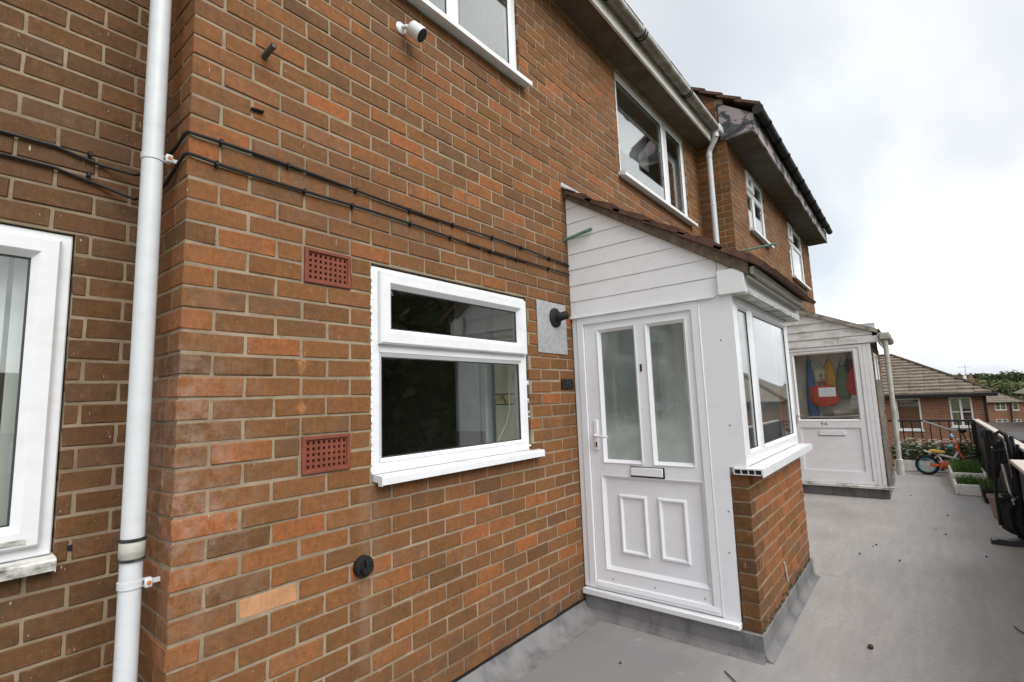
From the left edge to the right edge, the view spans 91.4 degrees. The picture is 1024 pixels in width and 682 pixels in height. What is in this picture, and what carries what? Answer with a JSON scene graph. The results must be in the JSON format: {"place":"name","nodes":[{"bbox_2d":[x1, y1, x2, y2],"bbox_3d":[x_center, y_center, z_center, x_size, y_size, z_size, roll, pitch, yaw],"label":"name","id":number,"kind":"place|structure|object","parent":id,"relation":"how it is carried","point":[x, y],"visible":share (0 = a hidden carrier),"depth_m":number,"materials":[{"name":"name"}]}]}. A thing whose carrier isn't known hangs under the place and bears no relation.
{"place":"outdoors","nodes":[
{"label":"outdoors","id":0,"kind":"place"},
{"bbox_2d":[0,0,149,681],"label":"brick house","id":1,"kind":"structure","parent":0,"point":[72,75],"depth_m":1.87,"materials":[{"name":"brown brick"}]},
{"bbox_2d":[0,224,72,581],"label":"window","id":2,"kind":"structure","parent":1,"relation":"in","point":[25,541],"depth_m":1.78,"materials":[{"name":"white plastic"}]},
{"bbox_2d":[691,87,832,312],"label":"brick house","id":3,"kind":"structure","parent":0,"point":[763,195],"depth_m":7.08,"materials":[{"name":"brown brick"}]},
{"bbox_2d":[744,169,773,248],"bbox_3d":[3.664,-1.968,7.490,0.163,0.977,1.186,-8,-9,39],"label":"window","id":4,"kind":"structure","parent":3,"relation":"in","point":[754,195],"depth_m":7.43,"materials":[{"name":"white plastic"}]},
{"bbox_2d":[742,243,776,251],"bbox_3d":[3.175,-1.205,6.428,0.412,0.043,0.028,-7,-8,34],"label":"overflow pipe","id":5,"kind":"object","parent":3,"relation":"attached to","point":[758,247],"visible":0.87,"depth_m":6.41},
{"bbox_2d":[787,222,810,290],"bbox_3d":[5.653,-1.665,9.915,0.163,1.139,1.626,-8,-9,39],"label":"window","id":6,"kind":"structure","parent":3,"relation":"in","point":[794,240],"depth_m":9.97,"materials":[{"name":"white plastic"}]},
{"bbox_2d":[625,0,1023,375],"label":"sky","id":7,"kind":"structure","parent":0,"point":[902,121],"materials":[{"name":"white"}]},
{"bbox_3d":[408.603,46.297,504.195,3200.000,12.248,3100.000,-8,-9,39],"label":"terrain","id":8,"kind":"structure","parent":0,"visible":0},
{"bbox_2d":[879,354,997,466],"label":"distant house","id":9,"kind":"structure","parent":8,"relation":"on","point":[923,392],"depth_m":25.75,"materials":[{"name":"brick"}]},
{"bbox_2d":[895,398,924,430],"bbox_3d":[20.815,3.862,26.185,1.100,1.700,0.130,-8,-9,39],"label":"window","id":10,"kind":"structure","parent":9,"relation":"in","point":[900,429],"depth_m":26.14,"materials":[{"name":"white plastic"}]},
{"bbox_2d":[948,397,973,427],"bbox_3d":[22.417,3.565,24.905,0.940,1.530,0.130,-8,-9,39],"label":"window","id":11,"kind":"structure","parent":9,"relation":"in","point":[961,411],"depth_m":24.93,"materials":[{"name":"white plastic"}]},
{"bbox_2d":[958,365,973,381],"bbox_3d":[32.018,4.619,34.876,0.750,5.900,0.700,-8,-9,39],"label":"chimney","id":12,"kind":"object","parent":8,"relation":"on","point":[969,377],"visible":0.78,"depth_m":34.99,"materials":[{"name":"red brick"}]},
{"bbox_2d":[955,373,986,379],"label":"tree","id":13,"kind":"object","parent":8,"relation":"on","point":[975,376],"visible":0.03,"depth_m":149.37,"materials":[{"name":"green plant"}]},
{"bbox_2d":[968,373,1018,379],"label":"woodland","id":14,"kind":"object","parent":8,"relation":"on","point":[982,375],"depth_m":149.49,"materials":[{"name":"green plant"}]},
{"bbox_2d":[974,379,1023,386],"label":"woodland","id":15,"kind":"object","parent":8,"relation":"on","point":[994,383],"visible":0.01,"depth_m":124.44,"materials":[{"name":"green plant"}]},
{"bbox_2d":[984,383,1018,394],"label":"tree","id":16,"kind":"object","parent":8,"relation":"on","point":[1001,389],"visible":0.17,"depth_m":112.40,"materials":[{"name":"green plant"}]},
{"bbox_2d":[979,372,1023,382],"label":"tree","id":17,"kind":"object","parent":8,"relation":"on","point":[1013,377],"visible":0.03,"depth_m":142.54,"materials":[{"name":"green plant"}]},
{"bbox_2d":[985,422,1023,431],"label":"garage","id":18,"kind":"structure","parent":8,"relation":"on","point":[1010,426],"depth_m":21.15,"materials":[{"name":"grey fabric"}]},
{"bbox_2d":[985,369,1023,382],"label":"tree","id":19,"kind":"object","parent":8,"relation":"on","point":[1000,376],"visible":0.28,"depth_m":144.00,"materials":[{"name":"green plant"}]},
{"bbox_2d":[986,393,1023,421],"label":"distant house","id":20,"kind":"structure","parent":8,"relation":"on","point":[1003,407],"depth_m":75.28,"materials":[{"name":"brick"}]},
{"bbox_2d":[987,383,1023,396],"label":"tree","id":21,"kind":"object","parent":8,"relation":"on","point":[1015,389],"visible":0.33,"depth_m":110.72,"materials":[{"name":"green plant"}]},
{"bbox_2d":[1004,432,1023,443],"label":"shed","id":22,"kind":"structure","parent":8,"relation":"on","point":[1018,436],"depth_m":14.92,"materials":[{"name":"grey fabric"}]},
{"bbox_2d":[1013,388,1023,399],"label":"distant house","id":23,"kind":"structure","parent":8,"relation":"on","point":[1021,391],"depth_m":25.38,"materials":[{"name":"brick"}]},
{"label":"shop building below deck","id":24,"kind":"structure","parent":0,"visible":0},
{"bbox_2d":[517,467,1023,681],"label":"flat roof deck","id":25,"kind":"structure","parent":24,"relation":"on","point":[938,606],"depth_m":3.29,"materials":[{"name":"grey concrete"}]},
{"bbox_2d":[137,0,719,681],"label":"brick house","id":26,"kind":"structure","parent":25,"relation":"on","point":[339,388],"depth_m":2.41,"materials":[{"name":"brick"}]},
{"bbox_2d":[112,0,177,681],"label":"downpipe","id":27,"kind":"object","parent":26,"relation":"attached to","point":[131,582],"visible":1,"depth_m":1.74,"materials":[{"name":"white plastic"}]},
{"bbox_2d":[261,43,276,59],"bbox_3d":[-1.018,-1.207,2.087,0.091,0.044,0.025,-7,-8,35],"label":"overflow pipe","id":28,"kind":"object","parent":26,"relation":"attached to","point":[268,51],"visible":1,"depth_m":2.08,"materials":[{"name":"grey plastic"}]},
{"bbox_2d":[0,151,569,275],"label":"cable","id":29,"kind":"object","parent":26,"relation":"attached to","point":[217,163],"visible":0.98,"depth_m":2.02,"materials":[{"name":"black plastic"}]},
{"bbox_2d":[0,130,569,266],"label":"cable","id":30,"kind":"object","parent":26,"relation":"attached to","point":[221,142],"visible":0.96,"depth_m":2.04,"materials":[{"name":"black plastic"}]},
{"bbox_2d":[353,555,373,577],"bbox_3d":[-0.647,0.994,2.200,0.050,0.091,0.092,-8,-9,39],"label":"wall vent","id":31,"kind":"object","parent":26,"relation":"attached to","point":[363,566],"depth_m":2.18,"materials":[{"name":"black plastic"}]},
{"bbox_2d":[396,21,426,42],"bbox_3d":[-0.545,-1.683,2.714,0.168,0.124,0.084,-3,-7,6],"label":"security camera","id":32,"kind":"object","parent":26,"relation":"attached to","point":[416,31],"visible":1,"depth_m":2.69,"materials":[{"name":"white plastic"}]},
{"bbox_2d":[371,266,544,486],"bbox_3d":[-0.268,0.195,2.857,0.135,1.046,1.313,-8,-9,39],"label":"window","id":33,"kind":"structure","parent":26,"relation":"in","point":[386,341],"depth_m":2.69,"materials":[{"name":"white plastic"}]},
{"bbox_2d":[405,0,532,88],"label":"window","id":34,"kind":"structure","parent":26,"relation":"in","point":[448,19],"depth_m":3.22,"materials":[{"name":"white plastic"}]},
{"bbox_2d":[536,299,568,354],"bbox_3d":[0.328,-0.099,3.543,0.104,0.368,0.365,-8,-9,39],"label":"boiler flue","id":35,"kind":"object","parent":26,"relation":"attached to","point":[551,327],"visible":1,"depth_m":3.56,"materials":[{"name":"metal"}]},
{"bbox_2d":[561,379,573,388],"bbox_3d":[0.408,0.314,3.648,0.013,0.072,0.156,-8,-9,39],"label":"number plate","id":36,"kind":"object","parent":26,"relation":"attached to","point":[567,383],"visible":1,"depth_m":3.64,"materials":[{"name":"stone"}]},
{"bbox_2d":[564,227,591,240],"bbox_3d":[0.493,-0.802,3.773,0.248,0.057,0.025,-7,-9,38],"label":"overflow pipe","id":37,"kind":"object","parent":26,"relation":"attached to","point":[578,234],"visible":1,"depth_m":3.76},
{"bbox_2d":[614,71,697,226],"bbox_3d":[1.605,-2.046,5.557,0.163,1.139,1.981,-8,-9,39],"label":"window","id":38,"kind":"structure","parent":26,"relation":"in","point":[663,130],"depth_m":5.77,"materials":[{"name":"white plastic"}]},
{"bbox_2d":[706,124,723,243],"bbox_3d":[2.698,-0.345,6.208,0.224,4.880,0.189,-8,-9,39],"label":"downpipe","id":39,"kind":"object","parent":26,"relation":"attached to","point":[715,137],"visible":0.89,"depth_m":6.41,"materials":[{"name":"white plastic"}]},
{"bbox_2d":[457,600,600,681],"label":"deck wall fillet","id":40,"kind":"object","parent":25,"relation":"on","point":[516,662],"visible":1,"depth_m":2.97,"materials":[{"name":"concrete"}]},
{"bbox_2d":[451,598,584,681],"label":"bitumen seal","id":41,"kind":"object","parent":40,"relation":"on","point":[514,643],"visible":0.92,"depth_m":2.94,"materials":[{"name":"black plastic"}]},
{"bbox_2d":[560,182,819,664],"bbox_3d":[1.551,0.338,3.986,1.390,3.174,1.876,-8,-9,39],"label":"porch","id":42,"kind":"object","parent":25,"relation":"on","point":[691,450],"visible":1,"depth_m":3.32,"materials":[{"name":"plastic"}]},
{"bbox_2d":[584,310,720,612],"bbox_3d":[0.893,0.739,3.355,0.840,1.875,0.113,-8,-9,39],"label":"door","id":43,"kind":"structure","parent":42,"relation":"in","point":[651,528],"depth_m":3.35,"materials":[{"name":"plastic"}]},
{"bbox_2d":[732,296,797,465],"bbox_3d":[1.853,0.290,3.655,0.070,1.045,1.614,-8,-9,39],"label":"window","id":44,"kind":"structure","parent":42,"relation":"in","point":[773,331],"depth_m":3.61,"materials":[{"name":"white plastic"}]},
{"bbox_2d":[786,310,904,498],"bbox_3d":[5.276,0.831,7.916,1.376,2.869,1.935,-8,-9,39],"label":"porch","id":45,"kind":"object","parent":25,"relation":"on","point":[852,457],"visible":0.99,"depth_m":7.19,"materials":[{"name":"plastic"}]},
{"bbox_2d":[806,355,819,418],"bbox_3d":[4.620,0.754,7.703,0.149,1.135,0.146,-8,-9,39],"label":"coat","id":46,"kind":"object","parent":45,"relation":"hanging from","point":[813,410],"visible":0.77,"depth_m":7.67,"materials":[{"name":"blue fabric"}]},
{"bbox_2d":[814,365,824,381],"bbox_3d":[4.743,0.489,7.683,0.170,0.273,0.015,-8,-9,39],"label":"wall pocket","id":47,"kind":"object","parent":45,"relation":"hanging from","point":[819,374],"depth_m":7.68,"materials":[{"name":"beige fabric"}]},
{"bbox_2d":[810,378,839,406],"bbox_3d":[4.725,0.773,7.554,0.378,0.435,0.166,-8,-9,39],"label":"hanging bag","id":48,"kind":"object","parent":45,"relation":"hanging from","point":[817,400],"visible":0.78,"depth_m":7.50,"materials":[{"name":"red fabric"}]},
{"bbox_2d":[818,387,835,396],"bbox_3d":[4.634,0.751,7.348,0.215,0.130,0.003,-8,-9,39],"label":"paper note","id":49,"kind":"object","parent":45,"relation":"attached to","point":[827,392],"visible":1,"depth_m":7.35,"materials":[{"name":"white paper"}]},
{"bbox_2d":[825,355,835,387],"bbox_3d":[4.852,0.504,7.616,0.160,0.618,0.124,-8,-9,39],"label":"jacket","id":50,"kind":"object","parent":45,"relation":"hanging from","point":[830,376],"visible":0.78,"depth_m":7.58,"materials":[{"name":"yellow fabric"}]},
{"bbox_2d":[789,348,873,480],"bbox_3d":[4.611,1.063,7.293,0.897,1.865,0.113,-8,-9,39],"label":"door","id":51,"kind":"structure","parent":45,"relation":"in","point":[841,448],"depth_m":7.21,"materials":[{"name":"white plastic"}]},
{"bbox_2d":[807,408,865,417],"bbox_3d":[4.917,1.077,7.513,0.800,0.133,0.375,-8,-9,39],"label":"shelf","id":52,"kind":"object","parent":45,"relation":"attached to","point":[851,413],"visible":0.81,"depth_m":7.35,"materials":[{"name":"white wood"}]},
{"bbox_2d":[836,358,851,399],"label":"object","id":53,"kind":"object","parent":45,"relation":"hanging from","point":[841,379],"visible":0.84,"depth_m":7.45,"materials":[{"name":"green fabric"}]},
{"bbox_2d":[844,352,852,372],"bbox_3d":[5.075,0.420,7.490,0.180,0.536,0.103,-8,-9,39],"label":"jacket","id":54,"kind":"object","parent":45,"relation":"hanging from","point":[847,363],"visible":0.38,"depth_m":7.49,"materials":[{"name":"black fabric"}]},
{"bbox_2d":[846,359,861,394],"bbox_3d":[5.039,0.525,7.343,0.238,0.538,0.159,-8,-9,39],"label":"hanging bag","id":55,"kind":"object","parent":45,"relation":"hanging from","point":[850,385],"visible":0.52,"depth_m":7.32,"materials":[{"name":"red fabric"}]},
{"bbox_2d":[873,352,879,379],"bbox_3d":[5.611,0.699,7.703,0.067,1.050,1.350,-8,-9,39],"label":"window","id":56,"kind":"structure","parent":45,"relation":"in","point":[876,367],"depth_m":8.03,"materials":[{"name":"white plastic"}]},
{"bbox_2d":[827,507,980,576],"bbox_3d":[4.173,1.978,5.111,3.795,0.002,0.124,3,-8,-34],"label":"deck felt lap","id":57,"kind":"object","parent":25,"relation":"on","point":[865,560],"visible":1,"depth_m":4.80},
{"bbox_2d":[891,437,923,471],"bbox_3d":[7.171,2.043,9.127,0.560,0.617,0.460,-8,-9,39],"label":"flower planter","id":58,"kind":"object","parent":25,"relation":"on","point":[909,452],"visible":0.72,"depth_m":8.99,"materials":[{"name":"white concrete"}]},
{"bbox_2d":[913,439,950,472],"bbox_3d":[7.442,2.030,8.865,0.605,0.562,0.433,-8,-9,39],"label":"flower planter","id":59,"kind":"object","parent":25,"relation":"on","point":[927,446],"visible":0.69,"depth_m":8.83,"materials":[{"name":"white concrete"}]},
{"bbox_2d":[924,450,959,458],"bbox_3d":[7.472,1.980,8.649,0.500,0.170,0.030,-8,-9,39],"label":"white plank","id":60,"kind":"object","parent":59,"relation":"on","point":[941,454],"visible":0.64,"depth_m":8.64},
{"bbox_2d":[887,420,980,465],"bbox_3d":[6.896,1.974,9.618,3.102,0.895,0.044,-8,-9,39],"label":"iron railing","id":61,"kind":"object","parent":25,"relation":"on","point":[938,421],"visible":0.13,"depth_m":9.01,"materials":[{"name":"black metal"}]},
{"bbox_2d":[922,420,971,446],"bbox_3d":[7.751,1.704,8.847,0.694,0.595,0.123,-8,-9,39],"label":"hose","id":62,"kind":"object","parent":61,"relation":"hanging from","point":[962,431],"visible":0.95,"depth_m":8.80,"materials":[{"name":"plastic"}]},
{"bbox_2d":[915,433,981,474],"bbox_3d":[7.310,1.919,8.406,0.712,0.682,0.515,-2,-7,4],"label":"kids bicycle","id":63,"kind":"object","parent":25,"relation":"on","point":[942,465],"visible":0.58,"depth_m":8.46,"materials":[{"name":"orange metal"}]},
{"bbox_2d":[937,438,980,470],"bbox_3d":[7.769,1.980,8.639,0.671,0.582,0.462,-8,-9,39],"label":"flower planter","id":64,"kind":"object","parent":25,"relation":"on","point":[968,451],"visible":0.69,"depth_m":8.57,"materials":[{"name":"green plant"}]},
{"bbox_2d":[948,456,987,487],"bbox_3d":[6.938,1.990,7.641,0.450,0.383,0.959,-8,-9,39],"label":"planter box","id":65,"kind":"object","parent":25,"relation":"on","point":[958,467],"visible":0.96,"depth_m":7.40,"materials":[{"name":"plastic"}]},
{"bbox_2d":[953,474,982,495],"bbox_3d":[6.415,1.999,7.013,0.336,0.253,0.530,-8,-9,39],"label":"planter box","id":66,"kind":"object","parent":25,"relation":"on","point":[966,485],"visible":0.91,"depth_m":6.87,"materials":[{"name":"plastic"}]},
{"bbox_2d":[977,475,993,503],"bbox_3d":[6.157,1.906,6.473,0.235,0.326,0.443,-8,-9,39],"label":"black crate","id":67,"kind":"object","parent":25,"relation":"on","point":[986,486],"visible":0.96,"depth_m":6.38,"materials":[{"name":"plastic"}]},
{"bbox_2d":[986,493,1001,518],"bbox_3d":[5.490,1.861,5.600,0.230,0.255,0.227,-8,-9,39],"label":"plant pot","id":68,"kind":"object","parent":25,"relation":"on","point":[990,497],"visible":0.39,"depth_m":5.61,"materials":[{"name":"brown ceramic"}]},
{"bbox_2d":[970,419,1023,497],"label":"boarded fence","id":69,"kind":"object","parent":25,"relation":"on","point":[984,446],"visible":0.41,"depth_m":7.05,"materials":[{"name":"black wood"}]},
{"bbox_2d":[981,429,1023,546],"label":"pushchair","id":70,"kind":"object","parent":25,"relation":"on","point":[1010,509],"visible":0.95,"depth_m":4.72,"materials":[{"name":"black fabric"}]},
{"bbox_2d":[1009,459,1023,499],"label":"boarded fence","id":71,"kind":"object","parent":25,"relation":"on","point":[1018,465],"visible":1,"depth_m":3.87,"materials":[{"name":"beige wood"}]}
]}

